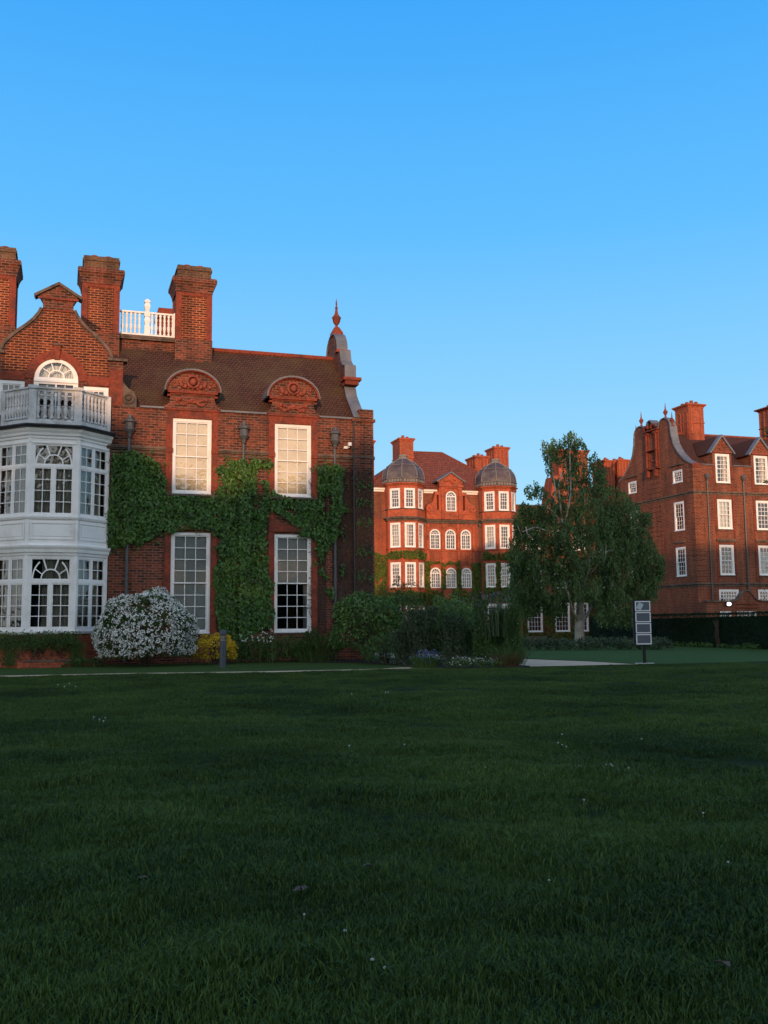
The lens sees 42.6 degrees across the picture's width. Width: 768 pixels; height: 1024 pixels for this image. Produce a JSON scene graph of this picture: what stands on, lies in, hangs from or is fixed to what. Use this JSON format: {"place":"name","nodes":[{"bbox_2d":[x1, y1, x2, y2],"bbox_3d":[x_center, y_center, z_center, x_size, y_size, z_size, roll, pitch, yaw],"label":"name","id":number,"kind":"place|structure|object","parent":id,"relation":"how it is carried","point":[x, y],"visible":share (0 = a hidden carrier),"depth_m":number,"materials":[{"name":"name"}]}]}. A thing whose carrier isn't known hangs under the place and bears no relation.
{"place":"outdoors","nodes":[
{"label":"outdoors","id":0,"kind":"place"},
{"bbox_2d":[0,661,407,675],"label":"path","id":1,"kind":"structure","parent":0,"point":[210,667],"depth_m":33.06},
{"bbox_2d":[17,660,71,667],"bbox_3d":[-11.996,5.437,34.790,1.820,0.390,0.500,2,-7,-18],"label":"brick ledge","id":2,"kind":"object","parent":1,"relation":"on","point":[41,663],"visible":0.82,"depth_m":34.57,"materials":[{"name":"red brick"}]},
{"bbox_2d":[61,657,107,667],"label":"ground cover clump","id":3,"kind":"object","parent":1,"relation":"on","point":[95,662],"visible":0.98,"depth_m":34.92,"materials":[{"name":"green plant"}]},
{"bbox_2d":[90,586,199,665],"bbox_3d":[-8.509,4.085,35.205,3.815,2.918,3.208,2,-7,-18],"label":"flowering bush","id":4,"kind":"object","parent":1,"relation":"on","point":[188,623],"visible":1,"depth_m":34.35,"materials":[{"name":"white plant"}]},
{"bbox_2d":[191,633,238,664],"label":"golden shrub","id":5,"kind":"object","parent":1,"relation":"on","point":[230,645],"visible":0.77,"depth_m":35.98,"materials":[{"name":"yellow plant"}]},
{"bbox_2d":[219,630,226,667],"bbox_3d":[-5.441,4.634,33.242,0.260,1.310,0.260,2,-7,-18],"label":"bollard light","id":6,"kind":"object","parent":1,"relation":"on","point":[222,656],"visible":0.98,"depth_m":33.15,"materials":[{"name":"grey paint"}]},
{"bbox_2d":[227,627,310,663],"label":"border plants","id":7,"kind":"object","parent":1,"relation":"on","point":[266,645],"visible":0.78,"depth_m":37.36,"materials":[{"name":"green plant"}]},
{"bbox_2d":[295,658,529,668],"bbox_3d":[0.906,5.430,35.240,5.358,0.040,9.786,2,-7,-25],"label":"flower bed","id":8,"kind":"object","parent":1,"relation":"on","point":[376,661],"visible":0.46,"depth_m":34.98,"materials":[{"name":"soil"}]},
{"bbox_2d":[290,624,342,662],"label":"rosemary bush","id":9,"kind":"object","parent":8,"relation":"on","point":[317,644],"visible":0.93,"depth_m":37.48,"materials":[{"name":"green plant"}]},
{"bbox_2d":[327,590,403,661],"bbox_3d":[-0.587,4.315,37.010,3.153,2.715,2.682,2,-7,-18],"label":"broad leaved shrub","id":10,"kind":"object","parent":8,"relation":"on","point":[376,617],"visible":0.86,"depth_m":36.56,"materials":[{"name":"green plant"}]},
{"bbox_2d":[357,632,401,663],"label":"shrub","id":11,"kind":"object","parent":8,"relation":"on","point":[383,658],"visible":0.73,"depth_m":34.77,"materials":[{"name":"green plant"}]},
{"bbox_2d":[370,574,424,657],"bbox_3d":[0.578,4.234,39.544,2.193,3.421,2.201,-4,-7,29],"label":"tall shrub","id":12,"kind":"object","parent":8,"relation":"on","point":[403,602],"visible":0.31,"depth_m":39.50,"materials":[{"name":"green plant"}]},
{"bbox_2d":[386,600,443,664],"bbox_3d":[1.070,4.202,34.205,2.107,2.318,1.958,-2,-7,8],"label":"lavender bush","id":13,"kind":"object","parent":8,"relation":"on","point":[411,636],"visible":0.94,"depth_m":33.89,"materials":[{"name":"green plant"}]},
{"bbox_2d":[403,649,449,667],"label":"bluebell clump","id":14,"kind":"object","parent":8,"relation":"on","point":[426,661],"visible":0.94,"depth_m":31.84,"materials":[{"name":"green plant"}]},
{"bbox_2d":[421,601,477,663],"bbox_3d":[2.400,4.233,34.417,2.346,2.235,1.992,0,-6,-2],"label":"shade shrub","id":15,"kind":"object","parent":8,"relation":"on","point":[453,610],"visible":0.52,"depth_m":34.05,"materials":[{"name":"green plant"}]},
{"bbox_2d":[431,588,473,644],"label":"laurel shrub","id":16,"kind":"object","parent":8,"relation":"on","point":[460,606],"visible":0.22,"depth_m":35.96,"materials":[{"name":"green plant"}]},
{"bbox_2d":[435,614,472,664],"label":"lavender bush","id":17,"kind":"object","parent":8,"relation":"on","point":[449,641],"visible":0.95,"depth_m":33.57,"materials":[{"name":"green plant"}]},
{"bbox_2d":[444,656,507,666],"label":"edging flowers","id":18,"kind":"object","parent":8,"relation":"on","point":[481,663],"visible":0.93,"depth_m":31.70,"materials":[{"name":"green plant"}]},
{"bbox_2d":[462,591,536,664],"bbox_3d":[3.711,3.896,33.253,2.458,2.680,2.634,2,-7,-18],"label":"ceanothus bush","id":19,"kind":"object","parent":8,"relation":"on","point":[504,631],"visible":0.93,"depth_m":32.93,"materials":[{"name":"green plant"}]},
{"bbox_2d":[484,643,535,666],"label":"sedge clump","id":20,"kind":"object","parent":8,"relation":"on","point":[511,658],"visible":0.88,"depth_m":31.77,"materials":[{"name":"green plant"}]},
{"bbox_2d":[6,653,638,676],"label":"gravel path","id":21,"kind":"structure","parent":0,"point":[541,663],"depth_m":33.54,"materials":[{"name":"grey gravel"}]},
{"bbox_2d":[632,600,653,663],"bbox_3d":[8.804,4.097,33.437,0.640,2.190,0.300,-2,-7,10],"label":"notice board","id":22,"kind":"object","parent":21,"relation":"on","point":[642,625],"visible":0.96,"depth_m":33.37,"materials":[{"name":"black metal"}]},
{"bbox_2d":[0,662,767,1023],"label":"foreground lawn","id":23,"kind":"structure","parent":0,"point":[442,870],"depth_m":6.32,"materials":[{"name":"plant"}]},
{"bbox_2d":[715,960,729,965],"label":"fallen leaf","id":24,"kind":"object","parent":23,"relation":"on","point":[727,962],"visible":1,"depth_m":3.96,"materials":[{"name":"plant"}]},
{"bbox_2d":[0,0,767,504],"label":"sky","id":25,"kind":"structure","parent":0,"point":[526,222],"materials":[{"name":"blue"}]},
{"bbox_2d":[378,644,767,663],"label":"lawn","id":26,"kind":"structure","parent":0,"point":[678,654],"depth_m":41.52,"materials":[{"name":"green plant"}]},
{"bbox_2d":[514,633,595,650],"bbox_3d":[8.426,6.641,50.297,4.753,0.921,1.296,-2,-7,14],"label":"catmint border","id":27,"kind":"object","parent":26,"relation":"on","point":[558,642],"visible":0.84,"depth_m":50.09,"materials":[{"name":"green plant"}]},
{"bbox_2d":[505,430,666,645],"bbox_3d":[12.230,1.596,58.634,10.480,12.675,8.168,5,-9,-40],"label":"birch tree","id":28,"kind":"object","parent":26,"relation":"on","point":[580,579],"visible":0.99,"depth_m":57.25,"materials":[{"name":"green plant"}]},
{"bbox_2d":[583,635,673,649],"bbox_3d":[12.359,6.608,49.712,4.523,0.798,1.239,-1,-7,7],"label":"catmint border","id":29,"kind":"object","parent":26,"relation":"on","point":[657,643],"visible":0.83,"depth_m":49.59,"materials":[{"name":"green plant"}]},
{"bbox_2d":[619,400,767,618],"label":"gabled college","id":30,"kind":"structure","parent":26,"relation":"on","point":[698,493],"depth_m":80.36,"materials":[{"name":"brown brick"}]},
{"bbox_2d":[628,481,636,493],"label":"window","id":31,"kind":"structure","parent":30,"relation":"in","point":[630,487],"depth_m":87.29,"materials":[{"name":"white paint"}]},
{"bbox_2d":[673,469,682,483],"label":"window","id":32,"kind":"structure","parent":30,"relation":"in","point":[674,480],"depth_m":80.75,"materials":[{"name":"white paint"}]},
{"bbox_2d":[674,501,684,531],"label":"window","id":33,"kind":"structure","parent":30,"relation":"in","point":[681,502],"depth_m":80.53,"materials":[{"name":"white paint"}]},
{"bbox_2d":[676,547,686,576],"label":"window","id":34,"kind":"structure","parent":30,"relation":"in","point":[680,548],"depth_m":80.08,"materials":[{"name":"white paint"}]},
{"bbox_2d":[715,454,729,482],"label":"window","id":35,"kind":"structure","parent":30,"relation":"in","point":[724,457],"depth_m":79.83,"materials":[{"name":"white paint"}]},
{"bbox_2d":[717,499,732,528],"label":"window","id":36,"kind":"structure","parent":30,"relation":"in","point":[722,507],"depth_m":79.44,"materials":[{"name":"white paint"}]},
{"bbox_2d":[719,545,734,574],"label":"window","id":37,"kind":"structure","parent":30,"relation":"in","point":[724,546],"depth_m":78.93,"materials":[{"name":"white paint"}]},
{"bbox_2d":[719,589,738,599],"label":"window","id":38,"kind":"structure","parent":30,"relation":"in","point":[720,590],"depth_m":78.55,"materials":[{"name":"white paint"}]},
{"bbox_2d":[753,456,767,484],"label":"window","id":39,"kind":"structure","parent":30,"relation":"in","point":[763,472],"depth_m":81.00,"materials":[{"name":"white paint"}]},
{"bbox_2d":[756,501,767,529],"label":"window","id":40,"kind":"structure","parent":30,"relation":"in","point":[766,502],"depth_m":80.41,"materials":[{"name":"white paint"}]},
{"bbox_2d":[758,546,767,575],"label":"window","id":41,"kind":"structure","parent":30,"relation":"in","point":[763,557],"depth_m":80.04,"materials":[{"name":"white paint"}]},
{"bbox_2d":[758,590,767,599],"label":"window","id":42,"kind":"structure","parent":30,"relation":"in","point":[759,591],"depth_m":79.57,"materials":[{"name":"white paint"}]},
{"bbox_2d":[688,590,767,617],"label":"brick porch","id":43,"kind":"object","parent":26,"relation":"on","point":[746,600],"visible":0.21,"depth_m":76.47,"materials":[{"name":"brown brick"}]},
{"bbox_2d":[759,428,767,615],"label":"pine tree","id":44,"kind":"object","parent":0,"point":[766,431],"visible":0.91,"depth_m":50.03,"materials":[{"name":"green plant"}]},
{"bbox_3d":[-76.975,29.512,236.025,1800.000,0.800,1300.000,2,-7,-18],"label":"ground","id":45,"kind":"structure","parent":0,"visible":0},
{"bbox_2d":[0,246,375,667],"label":"brick house","id":46,"kind":"structure","parent":45,"relation":"on","point":[88,393],"depth_m":38.49,"materials":[{"name":"red brick"}]},
{"bbox_2d":[0,380,24,414],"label":"window","id":47,"kind":"structure","parent":46,"relation":"in","point":[2,382],"depth_m":36.87,"materials":[{"name":"white paint"}]},
{"bbox_2d":[0,629,88,665],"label":"trained shrub","id":48,"kind":"object","parent":46,"relation":"attached to","point":[49,640],"visible":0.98,"depth_m":35.04,"materials":[{"name":"green plant"}]},
{"bbox_2d":[34,359,77,418],"bbox_3d":[-12.493,-4.396,37.450,1.600,2.840,0.402,2,-7,-18],"label":"balcony door","id":49,"kind":"structure","parent":46,"relation":"in","point":[61,375],"depth_m":37.49,"materials":[{"name":"white paint"}]},
{"bbox_2d":[0,427,112,634],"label":"bay window","id":50,"kind":"structure","parent":46,"relation":"in","point":[52,503],"depth_m":35.89,"materials":[{"name":"white paint"}]},
{"bbox_2d":[82,386,108,419],"bbox_3d":[-11.079,-4.158,37.803,0.950,1.280,0.210,2,-7,-18],"label":"window","id":51,"kind":"structure","parent":46,"relation":"in","point":[92,389],"depth_m":37.82,"materials":[{"name":"white paint"}]},
{"bbox_2d":[170,532,209,633],"bbox_3d":[-7.523,2.752,38.157,1.550,3.920,0.215,2,-7,-18],"label":"window","id":52,"kind":"structure","parent":46,"relation":"in","point":[190,552],"depth_m":38.27,"materials":[{"name":"grey glass"}]},
{"bbox_2d":[172,418,211,494],"bbox_3d":[-7.570,-2.176,38.717,1.550,2.980,0.215,2,-7,-18],"label":"window","id":53,"kind":"structure","parent":46,"relation":"in","point":[191,445],"depth_m":38.79,"materials":[{"name":"white paint"}]},
{"bbox_2d":[103,449,350,641],"bbox_3d":[-6.032,1.251,38.564,9.916,7.677,0.437,2,-7,-18],"label":"climbing ivy","id":54,"kind":"object","parent":46,"relation":"attached to","point":[154,493],"visible":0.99,"depth_m":38.56,"materials":[{"name":"green plant"}]},
{"bbox_2d":[274,534,310,632],"bbox_3d":[-3.690,2.864,39.462,1.550,3.920,0.345,2,-7,-18],"label":"window","id":55,"kind":"structure","parent":46,"relation":"in","point":[292,553],"depth_m":39.55,"materials":[{"name":"white paint"}]},
{"bbox_2d":[275,424,310,497],"bbox_3d":[-3.717,-2.071,39.961,1.550,2.980,0.215,2,-7,-18],"label":"window","id":56,"kind":"structure","parent":46,"relation":"in","point":[292,442],"depth_m":40.04,"materials":[{"name":"white paint"}]},
{"bbox_2d":[277,467,374,649],"bbox_3d":[-2.324,1.873,39.743,4.082,7.602,0.244,2,-7,-18],"label":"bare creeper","id":57,"kind":"object","parent":46,"relation":"attached to","point":[362,521],"visible":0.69,"depth_m":40.14,"materials":[{"name":"brown plant"}]},
{"bbox_2d":[343,442,351,448],"bbox_3d":[-1.493,-2.733,40.481,0.280,0.240,0.377,2,-7,-18],"label":"security camera","id":58,"kind":"object","parent":46,"relation":"attached to","point":[348,446],"visible":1,"depth_m":40.48,"materials":[{"name":"white paint"}]},
{"bbox_2d":[373,435,522,647],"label":"towered college","id":59,"kind":"structure","parent":45,"relation":"on","point":[442,507],"depth_m":91.61,"materials":[{"name":"red brick"}]},
{"bbox_2d":[390,488,399,508],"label":"window","id":60,"kind":"structure","parent":59,"relation":"in","point":[393,489],"depth_m":89.12,"materials":[{"name":"white paint"}]},
{"bbox_2d":[390,522,400,547],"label":"window","id":61,"kind":"structure","parent":59,"relation":"in","point":[395,536],"depth_m":88.86,"materials":[{"name":"white paint"}]},
{"bbox_2d":[390,562,400,587],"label":"window","id":62,"kind":"structure","parent":59,"relation":"in","point":[394,565],"depth_m":88.45,"materials":[{"name":"white paint"}]},
{"bbox_2d":[404,488,414,507],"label":"window","id":63,"kind":"structure","parent":59,"relation":"in","point":[405,489],"depth_m":89.05,"materials":[{"name":"white paint"}]},
{"bbox_2d":[405,522,415,546],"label":"window","id":64,"kind":"structure","parent":59,"relation":"in","point":[407,524],"depth_m":88.70,"materials":[{"name":"white paint"}]},
{"bbox_2d":[405,562,415,586],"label":"window","id":65,"kind":"structure","parent":59,"relation":"in","point":[406,563],"depth_m":88.27,"materials":[{"name":"white paint"}]},
{"bbox_2d":[418,489,423,509],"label":"window","id":66,"kind":"structure","parent":59,"relation":"in","point":[420,492],"depth_m":90.01,"materials":[{"name":"white paint"}]},
{"bbox_2d":[418,523,423,547],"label":"window","id":67,"kind":"structure","parent":59,"relation":"in","point":[421,537],"depth_m":89.74,"materials":[{"name":"white paint"}]},
{"bbox_2d":[419,562,424,587],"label":"window","id":68,"kind":"structure","parent":59,"relation":"in","point":[421,565],"depth_m":89.21,"materials":[{"name":"white paint"}]},
{"bbox_2d":[430,529,439,548],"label":"window","id":69,"kind":"structure","parent":59,"relation":"in","point":[438,532],"depth_m":91.21,"materials":[{"name":"white paint"}]},
{"bbox_2d":[430,568,440,587],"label":"window","id":70,"kind":"structure","parent":59,"relation":"in","point":[431,573],"depth_m":90.79,"materials":[{"name":"white paint"}]},
{"bbox_2d":[445,529,455,548],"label":"window","id":71,"kind":"structure","parent":59,"relation":"in","point":[448,534],"depth_m":91.67,"materials":[{"name":"white paint"}]},
{"bbox_2d":[446,491,455,510],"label":"window","id":72,"kind":"structure","parent":59,"relation":"in","point":[451,492],"depth_m":91.74,"materials":[{"name":"white paint"}]},
{"bbox_2d":[446,568,456,587],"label":"window","id":73,"kind":"structure","parent":59,"relation":"in","point":[453,569],"depth_m":91.30,"materials":[{"name":"white paint"}]},
{"bbox_2d":[461,530,470,549],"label":"window","id":74,"kind":"structure","parent":59,"relation":"in","point":[463,535],"depth_m":92.17,"materials":[{"name":"white paint"}]},
{"bbox_2d":[461,568,471,587],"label":"window","id":75,"kind":"structure","parent":59,"relation":"in","point":[464,573],"depth_m":91.74,"materials":[{"name":"white paint"}]},
{"bbox_2d":[374,548,593,644],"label":"wall ivy","id":76,"kind":"object","parent":59,"relation":"attached to","point":[380,566],"depth_m":90.77,"materials":[{"name":"green plant"}]},
{"bbox_2d":[484,491,494,510],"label":"window","id":77,"kind":"structure","parent":59,"relation":"in","point":[491,492],"depth_m":92.01,"materials":[{"name":"white paint"}]},
{"bbox_2d":[485,525,495,548],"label":"window","id":78,"kind":"structure","parent":59,"relation":"in","point":[490,541],"depth_m":91.72,"materials":[{"name":"white paint"}]},
{"bbox_2d":[486,563,495,587],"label":"window","id":79,"kind":"structure","parent":59,"relation":"in","point":[488,564],"depth_m":91.25,"materials":[{"name":"white paint"}]},
{"bbox_2d":[499,491,508,510],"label":"window","id":80,"kind":"structure","parent":59,"relation":"in","point":[505,492],"depth_m":91.92,"materials":[{"name":"white paint"}]},
{"bbox_2d":[499,525,509,548],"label":"window","id":81,"kind":"structure","parent":59,"relation":"in","point":[508,529],"depth_m":91.54,"materials":[{"name":"white paint"}]},
{"bbox_2d":[500,563,510,587],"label":"window","id":82,"kind":"structure","parent":59,"relation":"in","point":[503,565],"depth_m":91.14,"materials":[{"name":"white paint"}]},
{"bbox_2d":[511,492,515,511],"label":"window","id":83,"kind":"structure","parent":59,"relation":"in","point":[512,493],"depth_m":92.88,"materials":[{"name":"white paint"}]},
{"bbox_2d":[525,636,545,642],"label":"garden bench","id":84,"kind":"object","parent":45,"relation":"on","point":[534,637],"visible":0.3,"depth_m":89.98,"materials":[{"name":"brown wood"}]},
{"bbox_2d":[516,449,629,644],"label":"connecting wing","id":85,"kind":"structure","parent":45,"relation":"on","point":[616,469],"depth_m":97.72,"materials":[{"name":"red brick"}]},
{"bbox_2d":[528,609,542,631],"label":"window","id":86,"kind":"structure","parent":85,"relation":"in","point":[541,614],"depth_m":94.89,"materials":[{"name":"white paint"}]},
{"bbox_2d":[555,603,570,631],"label":"window","id":87,"kind":"structure","parent":85,"relation":"in","point":[568,617],"depth_m":95.70,"materials":[{"name":"white paint"}]},
{"bbox_2d":[574,603,588,631],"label":"window","id":88,"kind":"structure","parent":85,"relation":"in","point":[587,620],"depth_m":96.45,"materials":[{"name":"white paint"}]},
{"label":"hedge bed","id":89,"kind":"structure","parent":0,"visible":0},
{"bbox_2d":[589,611,767,649],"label":"yew hedge","id":90,"kind":"object","parent":89,"relation":"on","point":[730,630],"visible":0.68,"depth_m":53.51,"materials":[{"name":"green plant"}]},
{"bbox_2d":[673,641,760,648],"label":"hedge weeds","id":91,"kind":"object","parent":89,"relation":"on","point":[745,646],"visible":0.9,"depth_m":51.40,"materials":[{"name":"green plant"}]}
]}

